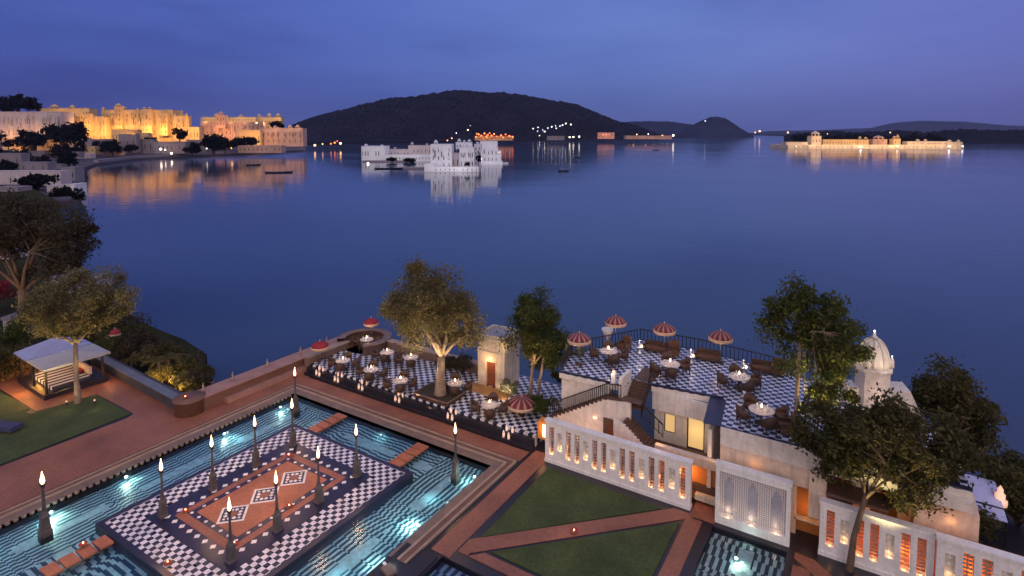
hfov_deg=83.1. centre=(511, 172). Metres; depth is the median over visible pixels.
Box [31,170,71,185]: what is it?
quay house
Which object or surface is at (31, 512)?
pool edge stones
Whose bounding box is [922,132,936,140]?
town tree
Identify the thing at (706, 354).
rooftop sofa
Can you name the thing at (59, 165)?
town house
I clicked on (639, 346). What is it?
lamp table
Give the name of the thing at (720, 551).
pool floor
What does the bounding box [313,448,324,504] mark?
torch post
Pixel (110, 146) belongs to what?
town tree
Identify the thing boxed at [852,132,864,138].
town tree
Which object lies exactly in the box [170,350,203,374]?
shrub
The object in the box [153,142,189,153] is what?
quay house
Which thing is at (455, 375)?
wicker chair
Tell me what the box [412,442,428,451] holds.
stepping stone
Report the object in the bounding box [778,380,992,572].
tree
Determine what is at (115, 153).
town house
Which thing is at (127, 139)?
quay house
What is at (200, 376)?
shrub
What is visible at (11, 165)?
town tree
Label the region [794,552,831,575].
walk
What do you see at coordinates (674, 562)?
lawn side walk
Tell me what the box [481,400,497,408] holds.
dining table
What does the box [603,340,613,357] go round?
wicker chair
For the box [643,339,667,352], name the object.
rooftop sofa
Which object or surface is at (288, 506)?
flower bowl
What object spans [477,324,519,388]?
stone kiosk
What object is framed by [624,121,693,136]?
ridge
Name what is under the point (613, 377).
lit pillar
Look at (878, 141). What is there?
island pavilion
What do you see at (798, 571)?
side walk
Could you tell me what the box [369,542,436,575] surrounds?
channel step
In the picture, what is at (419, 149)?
lake palace block
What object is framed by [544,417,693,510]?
screen wall
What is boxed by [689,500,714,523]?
alcove floor
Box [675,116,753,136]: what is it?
conical hill
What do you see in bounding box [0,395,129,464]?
lawn
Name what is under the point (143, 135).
palace wing
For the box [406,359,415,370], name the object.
wicker chair
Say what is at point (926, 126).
distant range
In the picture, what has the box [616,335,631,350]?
armchair
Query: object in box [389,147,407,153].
lake palace block
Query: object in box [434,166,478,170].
lake palace block
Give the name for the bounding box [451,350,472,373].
shrub
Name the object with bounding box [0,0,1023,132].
sky
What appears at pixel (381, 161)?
lake palace block
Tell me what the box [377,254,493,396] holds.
tree
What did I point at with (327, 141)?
shore
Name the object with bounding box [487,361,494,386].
door
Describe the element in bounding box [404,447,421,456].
stepping stone
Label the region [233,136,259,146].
town tree
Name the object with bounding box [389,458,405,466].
stepping stone
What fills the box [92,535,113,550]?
stepping stone
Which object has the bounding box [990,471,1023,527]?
shrub
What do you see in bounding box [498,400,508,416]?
wicker chair
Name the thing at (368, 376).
wicker chair
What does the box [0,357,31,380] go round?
ochre wall
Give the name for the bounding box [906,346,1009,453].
tree
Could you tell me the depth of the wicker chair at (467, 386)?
42.57 m
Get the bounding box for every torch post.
[37,472,53,545]
[157,459,168,519]
[208,436,218,491]
[224,499,237,565]
[251,416,260,468]
[271,471,283,533]
[288,399,297,447]
[292,367,299,417]
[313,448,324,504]
[352,426,361,478]
[451,423,460,484]
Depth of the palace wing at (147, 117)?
652.63 m
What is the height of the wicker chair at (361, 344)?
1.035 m
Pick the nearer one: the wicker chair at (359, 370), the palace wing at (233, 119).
the wicker chair at (359, 370)
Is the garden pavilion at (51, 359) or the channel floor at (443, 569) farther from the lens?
the garden pavilion at (51, 359)
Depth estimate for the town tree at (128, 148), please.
528.19 m
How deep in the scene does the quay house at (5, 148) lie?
559.65 m
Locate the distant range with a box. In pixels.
[750,121,1023,134]
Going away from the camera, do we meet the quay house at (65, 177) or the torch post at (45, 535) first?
the torch post at (45, 535)
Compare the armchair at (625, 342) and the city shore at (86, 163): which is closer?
the armchair at (625, 342)
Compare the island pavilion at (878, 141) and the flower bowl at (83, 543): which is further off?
the island pavilion at (878, 141)
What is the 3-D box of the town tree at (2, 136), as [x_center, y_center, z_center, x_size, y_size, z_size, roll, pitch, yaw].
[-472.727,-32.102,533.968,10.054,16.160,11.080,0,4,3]
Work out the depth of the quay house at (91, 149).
519.93 m
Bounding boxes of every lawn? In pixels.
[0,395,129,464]
[481,468,661,536]
[491,523,678,575]
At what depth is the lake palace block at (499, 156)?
440.21 m
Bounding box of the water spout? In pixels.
[381,561,396,575]
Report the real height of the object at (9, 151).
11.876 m
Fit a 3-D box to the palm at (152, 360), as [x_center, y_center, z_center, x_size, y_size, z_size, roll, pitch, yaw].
[-28.821,16.157,47.067,2.892,2.010,2.976,0,4,6]
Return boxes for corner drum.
[172,390,205,417]
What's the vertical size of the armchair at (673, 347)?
1.000 m
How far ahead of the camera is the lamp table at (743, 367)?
36.97 m
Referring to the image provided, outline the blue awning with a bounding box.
[964,474,1007,547]
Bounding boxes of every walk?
[0,364,308,510]
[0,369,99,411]
[297,378,528,460]
[431,450,544,557]
[458,508,693,555]
[468,553,533,575]
[658,518,701,575]
[791,565,809,575]
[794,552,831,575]
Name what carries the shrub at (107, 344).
on the shore bank
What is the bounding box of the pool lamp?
[732,556,739,561]
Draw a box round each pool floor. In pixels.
[0,402,328,575]
[15,534,148,575]
[289,457,483,575]
[303,413,444,480]
[695,532,785,575]
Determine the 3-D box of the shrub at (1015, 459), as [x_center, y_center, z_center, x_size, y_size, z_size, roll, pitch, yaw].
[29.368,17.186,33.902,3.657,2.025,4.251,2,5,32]
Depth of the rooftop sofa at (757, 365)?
37.45 m
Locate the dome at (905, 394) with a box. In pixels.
[890,381,923,424]
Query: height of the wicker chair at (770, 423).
1.035 m
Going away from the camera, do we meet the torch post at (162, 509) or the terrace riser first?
the torch post at (162, 509)
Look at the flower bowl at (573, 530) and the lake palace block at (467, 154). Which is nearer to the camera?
the flower bowl at (573, 530)
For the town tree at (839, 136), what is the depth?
886.71 m
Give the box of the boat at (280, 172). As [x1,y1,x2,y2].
[264,171,292,172]
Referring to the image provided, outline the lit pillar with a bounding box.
[611,370,616,385]
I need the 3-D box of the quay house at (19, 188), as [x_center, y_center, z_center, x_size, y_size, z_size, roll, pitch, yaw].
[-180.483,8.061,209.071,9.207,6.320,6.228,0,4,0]
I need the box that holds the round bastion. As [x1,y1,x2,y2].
[337,328,391,355]
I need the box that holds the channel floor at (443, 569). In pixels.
[430,563,467,575]
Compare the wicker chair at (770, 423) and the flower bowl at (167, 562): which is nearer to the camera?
the flower bowl at (167, 562)
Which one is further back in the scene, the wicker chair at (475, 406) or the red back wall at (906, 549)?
the wicker chair at (475, 406)
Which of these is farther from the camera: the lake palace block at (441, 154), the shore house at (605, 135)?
the shore house at (605, 135)
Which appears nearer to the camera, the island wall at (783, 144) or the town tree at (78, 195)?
the town tree at (78, 195)
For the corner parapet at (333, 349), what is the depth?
49.80 m
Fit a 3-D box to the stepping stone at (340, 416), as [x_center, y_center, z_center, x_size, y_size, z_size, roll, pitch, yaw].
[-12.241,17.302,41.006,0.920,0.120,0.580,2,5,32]
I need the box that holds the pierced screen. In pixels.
[715,459,792,546]
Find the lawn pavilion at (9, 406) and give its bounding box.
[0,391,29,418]
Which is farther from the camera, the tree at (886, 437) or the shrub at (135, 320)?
the shrub at (135, 320)
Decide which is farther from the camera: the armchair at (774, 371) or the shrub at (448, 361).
the shrub at (448, 361)
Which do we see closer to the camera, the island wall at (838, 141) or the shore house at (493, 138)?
the island wall at (838, 141)
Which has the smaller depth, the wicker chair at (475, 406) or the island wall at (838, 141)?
the wicker chair at (475, 406)
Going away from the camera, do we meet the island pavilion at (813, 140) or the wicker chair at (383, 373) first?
the wicker chair at (383, 373)
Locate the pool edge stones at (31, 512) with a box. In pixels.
[0,394,291,528]
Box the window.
[664,413,674,433]
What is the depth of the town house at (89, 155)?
488.71 m
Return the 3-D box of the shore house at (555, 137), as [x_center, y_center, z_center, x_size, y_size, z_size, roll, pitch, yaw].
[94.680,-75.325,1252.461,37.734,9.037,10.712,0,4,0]
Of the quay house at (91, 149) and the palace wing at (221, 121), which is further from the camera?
the palace wing at (221, 121)
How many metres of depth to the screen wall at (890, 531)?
26.23 m
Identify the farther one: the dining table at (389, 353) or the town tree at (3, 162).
the town tree at (3, 162)
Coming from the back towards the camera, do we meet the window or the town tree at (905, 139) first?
the town tree at (905, 139)
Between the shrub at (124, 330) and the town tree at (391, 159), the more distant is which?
the town tree at (391, 159)
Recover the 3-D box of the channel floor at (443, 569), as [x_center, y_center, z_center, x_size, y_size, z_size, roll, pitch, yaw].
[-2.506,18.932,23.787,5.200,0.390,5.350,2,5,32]
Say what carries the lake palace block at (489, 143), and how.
on the lake palace block at (489, 153)
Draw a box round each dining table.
[335,357,350,369]
[360,337,373,342]
[363,366,378,378]
[380,349,393,361]
[392,377,408,383]
[403,354,417,359]
[447,379,462,386]
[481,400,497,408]
[599,347,617,362]
[660,360,679,367]
[728,372,749,390]
[748,404,774,425]
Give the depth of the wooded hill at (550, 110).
1963.63 m
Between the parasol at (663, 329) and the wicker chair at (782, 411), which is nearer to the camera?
the wicker chair at (782, 411)
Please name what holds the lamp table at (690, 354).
on the terrace building
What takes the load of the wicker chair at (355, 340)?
on the dining terrace at (424, 372)
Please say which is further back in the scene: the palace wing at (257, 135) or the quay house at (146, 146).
the palace wing at (257, 135)
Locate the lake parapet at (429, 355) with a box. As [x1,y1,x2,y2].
[387,339,477,373]
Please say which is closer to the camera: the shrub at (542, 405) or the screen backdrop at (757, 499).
the screen backdrop at (757, 499)
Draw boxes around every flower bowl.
[78,540,87,546]
[163,559,171,565]
[181,508,189,512]
[286,504,292,508]
[570,527,577,533]
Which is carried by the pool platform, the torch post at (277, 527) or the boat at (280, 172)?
the torch post at (277, 527)
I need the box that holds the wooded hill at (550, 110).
[292,90,658,139]
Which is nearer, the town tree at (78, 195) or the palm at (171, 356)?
the palm at (171, 356)
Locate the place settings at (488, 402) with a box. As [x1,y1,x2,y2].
[484,399,494,406]
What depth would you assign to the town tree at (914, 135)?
885.53 m
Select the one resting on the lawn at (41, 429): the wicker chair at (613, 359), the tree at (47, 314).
the tree at (47, 314)
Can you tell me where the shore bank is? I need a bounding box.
[0,185,206,392]
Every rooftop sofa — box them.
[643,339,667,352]
[694,347,721,363]
[749,358,780,376]
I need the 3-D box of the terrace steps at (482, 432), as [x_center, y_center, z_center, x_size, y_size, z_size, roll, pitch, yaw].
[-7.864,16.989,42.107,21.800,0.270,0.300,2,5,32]
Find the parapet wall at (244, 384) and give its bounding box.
[199,337,350,409]
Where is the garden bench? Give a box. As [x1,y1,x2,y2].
[0,420,22,433]
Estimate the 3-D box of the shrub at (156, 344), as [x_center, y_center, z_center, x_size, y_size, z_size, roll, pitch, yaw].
[-31.726,15.839,52.207,3.751,2.224,3.920,2,5,32]
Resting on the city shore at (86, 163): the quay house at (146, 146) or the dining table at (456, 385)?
the quay house at (146, 146)
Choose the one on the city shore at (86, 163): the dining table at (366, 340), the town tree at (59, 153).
the town tree at (59, 153)
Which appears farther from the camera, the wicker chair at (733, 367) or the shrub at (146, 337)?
the shrub at (146, 337)
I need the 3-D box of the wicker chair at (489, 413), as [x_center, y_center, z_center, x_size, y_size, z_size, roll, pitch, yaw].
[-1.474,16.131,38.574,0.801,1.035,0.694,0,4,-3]
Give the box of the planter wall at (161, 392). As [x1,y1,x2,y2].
[90,355,181,408]
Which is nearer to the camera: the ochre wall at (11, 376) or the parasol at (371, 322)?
the ochre wall at (11, 376)
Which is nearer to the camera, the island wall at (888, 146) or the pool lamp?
the pool lamp
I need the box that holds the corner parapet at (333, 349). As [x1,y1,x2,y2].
[302,340,349,370]
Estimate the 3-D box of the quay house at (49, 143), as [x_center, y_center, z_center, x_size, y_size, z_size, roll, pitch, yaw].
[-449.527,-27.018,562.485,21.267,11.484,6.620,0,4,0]
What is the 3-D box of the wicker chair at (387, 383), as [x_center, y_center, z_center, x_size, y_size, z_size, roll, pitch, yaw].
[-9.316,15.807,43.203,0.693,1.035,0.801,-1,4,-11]
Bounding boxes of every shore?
[1,146,305,205]
[307,137,680,144]
[784,128,1023,142]
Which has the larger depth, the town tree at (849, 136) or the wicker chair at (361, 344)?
the town tree at (849, 136)
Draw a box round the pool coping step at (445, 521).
[0,385,512,562]
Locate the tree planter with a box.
[412,381,465,406]
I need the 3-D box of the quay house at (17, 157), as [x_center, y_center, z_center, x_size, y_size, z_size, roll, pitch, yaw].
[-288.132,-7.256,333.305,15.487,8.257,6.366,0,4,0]
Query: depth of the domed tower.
32.39 m
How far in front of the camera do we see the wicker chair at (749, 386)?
33.83 m
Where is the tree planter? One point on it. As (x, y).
(426, 392)
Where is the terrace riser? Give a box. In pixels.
[307,366,534,445]
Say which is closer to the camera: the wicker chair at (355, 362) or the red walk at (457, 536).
the red walk at (457, 536)
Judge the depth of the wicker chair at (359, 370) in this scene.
45.40 m
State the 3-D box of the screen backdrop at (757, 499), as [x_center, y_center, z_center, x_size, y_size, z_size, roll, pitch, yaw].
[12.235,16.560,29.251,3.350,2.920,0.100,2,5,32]
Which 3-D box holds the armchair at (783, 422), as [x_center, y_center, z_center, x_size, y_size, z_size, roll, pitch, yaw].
[14.218,12.948,29.870,0.740,1.000,0.840,1,4,12]
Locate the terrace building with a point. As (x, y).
(712, 429)
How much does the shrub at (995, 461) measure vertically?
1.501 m
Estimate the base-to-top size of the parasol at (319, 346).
1.770 m
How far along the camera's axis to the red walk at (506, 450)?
40.22 m
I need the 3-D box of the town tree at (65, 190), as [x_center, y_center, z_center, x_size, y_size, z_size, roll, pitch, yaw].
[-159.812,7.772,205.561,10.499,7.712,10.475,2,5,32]
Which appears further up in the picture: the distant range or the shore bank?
the distant range
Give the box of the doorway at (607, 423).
[603,417,612,451]
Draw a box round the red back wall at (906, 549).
[826,510,1023,575]
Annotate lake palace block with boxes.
[361,144,389,159]
[362,160,402,161]
[385,154,430,160]
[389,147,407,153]
[396,167,423,168]
[408,142,430,153]
[424,163,435,171]
[430,140,453,165]
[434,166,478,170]
[453,152,458,165]
[456,139,472,148]
[459,143,475,165]
[474,142,481,165]
[480,141,497,146]
[482,147,497,160]
[482,161,502,164]
[498,150,500,160]
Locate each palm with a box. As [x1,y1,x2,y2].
[121,357,143,367]
[140,356,178,380]
[151,352,187,378]
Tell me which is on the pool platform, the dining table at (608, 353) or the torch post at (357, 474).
the torch post at (357, 474)
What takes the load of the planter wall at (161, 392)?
on the red walk at (150, 421)
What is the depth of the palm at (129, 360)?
49.35 m
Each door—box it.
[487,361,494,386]
[687,418,704,451]
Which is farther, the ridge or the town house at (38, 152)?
the ridge
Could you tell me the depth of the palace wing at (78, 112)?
696.54 m
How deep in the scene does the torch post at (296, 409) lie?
41.64 m
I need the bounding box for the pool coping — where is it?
[0,389,502,556]
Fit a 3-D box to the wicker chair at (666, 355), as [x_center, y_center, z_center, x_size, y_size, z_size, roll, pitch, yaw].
[10.182,12.365,37.956,0.801,1.035,0.693,0,4,4]
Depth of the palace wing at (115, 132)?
613.51 m
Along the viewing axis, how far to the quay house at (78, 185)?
215.21 m
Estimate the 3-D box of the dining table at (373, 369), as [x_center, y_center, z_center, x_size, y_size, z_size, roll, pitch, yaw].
[-11.052,15.790,45.391,1.210,0.765,1.210,2,5,32]
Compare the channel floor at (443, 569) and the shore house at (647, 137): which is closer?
the channel floor at (443, 569)
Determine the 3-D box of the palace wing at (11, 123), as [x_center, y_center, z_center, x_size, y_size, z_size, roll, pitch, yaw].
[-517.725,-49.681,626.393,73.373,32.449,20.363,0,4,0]
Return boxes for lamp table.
[635,339,643,354]
[686,349,695,364]
[739,359,748,374]
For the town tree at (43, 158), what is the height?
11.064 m
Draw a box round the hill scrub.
[292,90,659,138]
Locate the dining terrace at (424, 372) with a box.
[310,344,561,445]
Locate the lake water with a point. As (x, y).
(238, 263)
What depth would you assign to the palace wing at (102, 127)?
648.35 m
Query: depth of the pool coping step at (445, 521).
34.92 m
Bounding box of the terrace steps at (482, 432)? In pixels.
[304,371,534,451]
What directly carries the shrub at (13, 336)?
on the shore bank
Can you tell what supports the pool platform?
on the pool floor at (22, 549)
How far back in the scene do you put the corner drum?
40.88 m
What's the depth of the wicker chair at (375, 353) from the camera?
48.87 m
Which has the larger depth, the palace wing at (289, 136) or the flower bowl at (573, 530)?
the palace wing at (289, 136)
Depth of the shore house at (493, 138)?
1137.96 m
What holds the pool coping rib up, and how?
on the pool coping
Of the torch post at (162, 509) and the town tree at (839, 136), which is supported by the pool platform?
the torch post at (162, 509)
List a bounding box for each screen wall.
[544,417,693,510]
[818,496,935,575]
[935,531,1023,575]
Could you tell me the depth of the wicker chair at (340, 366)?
45.97 m
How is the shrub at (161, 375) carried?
on the shore bank
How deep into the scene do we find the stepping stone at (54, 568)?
26.59 m
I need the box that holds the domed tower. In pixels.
[838,330,893,408]
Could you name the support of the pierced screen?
on the garden terrace at (806, 544)
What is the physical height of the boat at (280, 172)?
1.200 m
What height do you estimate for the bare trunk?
3.726 m
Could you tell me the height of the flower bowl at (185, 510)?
0.202 m
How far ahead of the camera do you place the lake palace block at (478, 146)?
409.97 m
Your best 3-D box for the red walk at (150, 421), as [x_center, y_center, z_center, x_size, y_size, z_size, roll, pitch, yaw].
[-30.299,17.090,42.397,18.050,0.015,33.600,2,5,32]
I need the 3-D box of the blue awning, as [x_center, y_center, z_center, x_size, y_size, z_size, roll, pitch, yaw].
[23.706,16.955,29.194,1.700,2.100,2.250,2,5,32]
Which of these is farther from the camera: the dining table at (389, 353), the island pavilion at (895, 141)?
the island pavilion at (895, 141)
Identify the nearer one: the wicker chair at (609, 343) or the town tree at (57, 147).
the wicker chair at (609, 343)
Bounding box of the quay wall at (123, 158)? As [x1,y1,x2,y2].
[93,148,305,162]
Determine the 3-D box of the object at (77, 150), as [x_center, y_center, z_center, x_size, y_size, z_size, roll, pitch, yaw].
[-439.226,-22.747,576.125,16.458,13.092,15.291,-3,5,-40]
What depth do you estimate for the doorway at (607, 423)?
35.37 m
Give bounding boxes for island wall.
[770,144,963,148]
[780,142,807,147]
[821,139,862,144]
[902,139,950,144]
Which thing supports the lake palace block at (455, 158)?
in the lake water
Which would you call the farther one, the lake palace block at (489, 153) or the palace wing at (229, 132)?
the palace wing at (229, 132)
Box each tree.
[0,93,42,111]
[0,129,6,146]
[0,159,14,169]
[0,187,103,310]
[1,139,15,150]
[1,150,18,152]
[2,161,18,169]
[10,261,146,403]
[11,127,52,150]
[12,173,60,189]
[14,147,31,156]
[32,154,54,161]
[40,121,89,145]
[46,184,79,196]
[47,143,76,157]
[53,149,79,158]
[55,153,79,166]
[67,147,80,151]
[67,187,86,200]
[73,140,85,151]
[92,140,100,145]
[97,139,122,156]
[123,143,138,155]
[171,127,188,141]
[182,141,201,155]
[199,134,227,153]
[215,136,236,153]
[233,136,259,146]
[268,121,284,127]
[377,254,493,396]
[386,157,397,161]
[403,157,415,162]
[476,154,480,165]
[494,282,578,394]
[744,270,878,417]
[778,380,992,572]
[791,134,803,141]
[803,133,810,141]
[822,136,836,138]
[831,134,844,138]
[842,133,852,138]
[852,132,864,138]
[880,134,890,143]
[899,135,910,143]
[904,131,918,140]
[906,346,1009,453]
[913,134,928,140]
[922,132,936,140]
[931,135,945,140]
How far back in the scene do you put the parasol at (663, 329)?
39.92 m
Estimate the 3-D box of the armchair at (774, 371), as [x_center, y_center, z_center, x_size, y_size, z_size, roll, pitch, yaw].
[17.052,12.451,36.980,0.840,1.000,0.740,2,4,22]
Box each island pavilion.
[807,131,820,144]
[857,136,868,144]
[867,135,887,144]
[889,135,900,144]
[947,140,962,144]
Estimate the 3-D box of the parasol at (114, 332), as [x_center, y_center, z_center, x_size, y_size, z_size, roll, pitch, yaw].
[-36.008,15.365,52.498,0.874,2.820,0.874,1,4,11]
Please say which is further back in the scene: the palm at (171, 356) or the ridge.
the ridge
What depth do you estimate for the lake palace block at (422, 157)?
482.28 m
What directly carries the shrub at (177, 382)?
on the shore bank
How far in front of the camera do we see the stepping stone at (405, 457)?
35.75 m
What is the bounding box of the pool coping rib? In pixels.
[0,387,506,559]
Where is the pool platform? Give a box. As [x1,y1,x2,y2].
[95,424,412,575]
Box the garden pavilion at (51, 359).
[14,337,110,400]
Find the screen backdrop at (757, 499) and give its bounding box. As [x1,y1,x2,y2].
[720,472,786,532]
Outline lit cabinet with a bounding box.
[538,416,552,439]
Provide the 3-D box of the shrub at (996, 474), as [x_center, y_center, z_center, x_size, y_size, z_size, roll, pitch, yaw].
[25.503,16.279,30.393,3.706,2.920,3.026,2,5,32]
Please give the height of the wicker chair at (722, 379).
1.035 m
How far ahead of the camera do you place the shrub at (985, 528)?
27.91 m
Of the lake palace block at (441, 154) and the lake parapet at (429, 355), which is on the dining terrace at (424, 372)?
the lake parapet at (429, 355)
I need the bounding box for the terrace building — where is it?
[559,329,979,542]
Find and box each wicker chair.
[327,356,336,369]
[335,363,345,374]
[342,351,351,365]
[351,356,359,369]
[352,335,359,347]
[355,364,364,378]
[359,341,364,351]
[364,372,374,384]
[368,359,377,374]
[371,348,380,360]
[378,366,387,379]
[380,354,389,365]
[383,378,391,392]
[395,353,403,366]
[395,384,405,396]
[399,369,408,385]
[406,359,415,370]
[408,376,416,390]
[449,386,459,395]
[450,372,459,387]
[463,379,472,391]
[470,399,480,416]
[484,409,495,423]
[487,392,497,409]
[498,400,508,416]
[589,345,598,361]
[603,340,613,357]
[607,354,619,368]
[618,347,628,363]
[649,360,661,377]
[661,351,673,370]
[665,367,677,383]
[678,357,690,375]
[716,370,729,389]
[729,363,741,383]
[736,404,750,425]
[740,381,755,396]
[743,393,758,415]
[748,372,761,390]
[761,417,777,435]
[774,405,788,425]
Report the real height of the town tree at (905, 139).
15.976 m
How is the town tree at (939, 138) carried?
on the island wall at (888, 146)
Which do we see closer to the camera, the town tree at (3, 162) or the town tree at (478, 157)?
the town tree at (3, 162)
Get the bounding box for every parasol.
[109,328,120,357]
[311,340,328,360]
[363,317,378,333]
[508,395,535,415]
[567,331,590,365]
[605,314,626,346]
[653,321,675,354]
[708,329,732,363]
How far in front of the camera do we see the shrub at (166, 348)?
50.68 m
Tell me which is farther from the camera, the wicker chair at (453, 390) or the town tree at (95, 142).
the town tree at (95, 142)
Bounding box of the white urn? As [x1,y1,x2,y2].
[602,327,612,339]
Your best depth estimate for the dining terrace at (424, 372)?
44.00 m
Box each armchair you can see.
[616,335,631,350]
[668,339,679,357]
[771,357,785,377]
[778,411,795,434]
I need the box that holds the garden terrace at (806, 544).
[0,360,1023,575]
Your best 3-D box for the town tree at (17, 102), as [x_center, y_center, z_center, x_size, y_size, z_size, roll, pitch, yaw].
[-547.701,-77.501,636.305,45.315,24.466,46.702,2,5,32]
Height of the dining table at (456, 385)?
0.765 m
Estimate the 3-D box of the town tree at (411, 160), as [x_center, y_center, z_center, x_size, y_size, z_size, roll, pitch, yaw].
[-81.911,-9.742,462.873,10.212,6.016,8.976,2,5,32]
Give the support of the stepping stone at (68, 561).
on the pool water
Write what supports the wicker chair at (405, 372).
on the dining terrace at (424, 372)
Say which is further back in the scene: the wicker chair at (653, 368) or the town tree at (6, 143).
the town tree at (6, 143)
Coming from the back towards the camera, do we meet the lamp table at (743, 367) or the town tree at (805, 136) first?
the town tree at (805, 136)
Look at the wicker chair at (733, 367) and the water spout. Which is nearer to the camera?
the water spout
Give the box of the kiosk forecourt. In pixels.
[470,382,511,399]
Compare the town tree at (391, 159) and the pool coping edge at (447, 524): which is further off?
the town tree at (391, 159)
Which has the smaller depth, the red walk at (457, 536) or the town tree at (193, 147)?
the red walk at (457, 536)
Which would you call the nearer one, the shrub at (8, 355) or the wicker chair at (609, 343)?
the wicker chair at (609, 343)
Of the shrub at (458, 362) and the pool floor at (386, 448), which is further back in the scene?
the shrub at (458, 362)
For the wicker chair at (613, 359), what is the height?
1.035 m
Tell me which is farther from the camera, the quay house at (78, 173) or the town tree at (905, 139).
the town tree at (905, 139)
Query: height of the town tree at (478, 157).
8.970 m
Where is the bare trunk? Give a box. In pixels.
[536,358,543,395]
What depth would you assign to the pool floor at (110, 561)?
27.49 m
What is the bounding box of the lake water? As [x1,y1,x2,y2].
[0,135,1023,480]
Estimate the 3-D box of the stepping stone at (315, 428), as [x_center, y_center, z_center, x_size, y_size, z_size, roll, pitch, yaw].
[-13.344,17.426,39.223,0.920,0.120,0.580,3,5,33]
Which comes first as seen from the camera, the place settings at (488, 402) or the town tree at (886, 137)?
the place settings at (488, 402)
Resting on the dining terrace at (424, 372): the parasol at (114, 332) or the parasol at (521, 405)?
the parasol at (521, 405)
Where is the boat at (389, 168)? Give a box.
[374,167,403,168]
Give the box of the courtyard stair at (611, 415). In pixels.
[549,369,662,479]
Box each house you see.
[0,153,29,167]
[0,170,38,184]
[0,186,31,191]
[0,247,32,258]
[1,311,39,333]
[2,138,29,149]
[18,162,56,169]
[29,150,49,155]
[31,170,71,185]
[37,140,61,149]
[46,184,69,191]
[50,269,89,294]
[57,163,67,168]
[60,167,84,181]
[69,138,91,146]
[70,183,86,194]
[73,152,84,157]
[76,153,95,158]
[84,146,99,153]
[91,139,115,151]
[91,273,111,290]
[105,151,124,155]
[118,134,140,151]
[137,139,156,153]
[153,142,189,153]
[186,140,211,151]
[238,145,285,152]
[475,136,511,139]
[547,136,564,139]
[597,132,614,138]
[624,136,671,138]
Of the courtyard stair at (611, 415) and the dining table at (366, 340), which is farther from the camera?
the dining table at (366, 340)
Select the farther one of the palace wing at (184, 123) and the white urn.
the palace wing at (184, 123)
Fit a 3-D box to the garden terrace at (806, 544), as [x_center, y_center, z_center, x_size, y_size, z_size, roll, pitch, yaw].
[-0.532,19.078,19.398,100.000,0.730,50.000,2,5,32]
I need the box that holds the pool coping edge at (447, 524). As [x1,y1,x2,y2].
[0,383,516,563]
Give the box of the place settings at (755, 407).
[753,403,769,412]
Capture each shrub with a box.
[0,279,17,303]
[0,316,36,348]
[0,337,38,381]
[6,299,66,328]
[80,320,122,344]
[92,332,121,358]
[94,325,141,340]
[103,311,157,337]
[108,322,161,339]
[111,330,158,362]
[123,329,161,349]
[130,344,159,368]
[138,339,182,365]
[145,361,176,382]
[152,339,186,364]
[168,370,196,391]
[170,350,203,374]
[179,368,213,389]
[193,362,216,377]
[433,354,455,369]
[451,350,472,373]
[496,378,518,394]
[523,392,543,412]
[532,395,557,416]
[564,342,585,357]
[968,444,1023,510]
[978,502,1007,543]
[980,453,1008,471]
[985,448,1023,481]
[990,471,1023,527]
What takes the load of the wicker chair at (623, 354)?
on the terrace building
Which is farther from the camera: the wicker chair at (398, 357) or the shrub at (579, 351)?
the wicker chair at (398, 357)
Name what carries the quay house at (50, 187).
on the city shore at (86, 163)
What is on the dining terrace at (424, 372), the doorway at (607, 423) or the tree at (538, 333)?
the tree at (538, 333)
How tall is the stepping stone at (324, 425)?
0.120 m
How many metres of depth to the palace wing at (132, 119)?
657.20 m
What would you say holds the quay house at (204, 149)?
on the city shore at (86, 163)
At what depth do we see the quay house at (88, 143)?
570.25 m
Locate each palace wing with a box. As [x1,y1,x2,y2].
[0,112,73,141]
[39,104,97,116]
[74,116,111,138]
[80,111,93,130]
[101,106,182,141]
[111,129,141,144]
[114,103,124,127]
[125,133,151,138]
[141,107,154,133]
[159,111,170,135]
[173,113,191,141]
[189,127,201,139]
[200,122,267,140]
[201,113,257,121]
[216,111,227,127]
[237,130,262,144]
[257,113,283,127]
[260,125,306,146]
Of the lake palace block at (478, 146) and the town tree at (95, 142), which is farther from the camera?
the town tree at (95, 142)
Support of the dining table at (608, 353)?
on the terrace building
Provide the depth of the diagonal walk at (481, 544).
29.08 m
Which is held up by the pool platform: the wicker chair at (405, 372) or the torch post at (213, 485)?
the torch post at (213, 485)
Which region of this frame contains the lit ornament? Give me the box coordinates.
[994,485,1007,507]
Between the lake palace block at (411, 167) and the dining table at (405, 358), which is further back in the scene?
the lake palace block at (411, 167)
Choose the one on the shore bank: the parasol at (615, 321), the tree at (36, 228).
the tree at (36, 228)
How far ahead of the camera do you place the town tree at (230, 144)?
556.48 m
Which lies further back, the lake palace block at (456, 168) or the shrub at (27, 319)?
the lake palace block at (456, 168)
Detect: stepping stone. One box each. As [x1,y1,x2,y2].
[39,561,63,575]
[58,552,80,569]
[75,543,97,559]
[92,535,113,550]
[308,425,322,432]
[316,421,331,429]
[324,417,339,424]
[332,413,346,420]
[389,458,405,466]
[397,452,413,462]
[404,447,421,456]
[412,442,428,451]

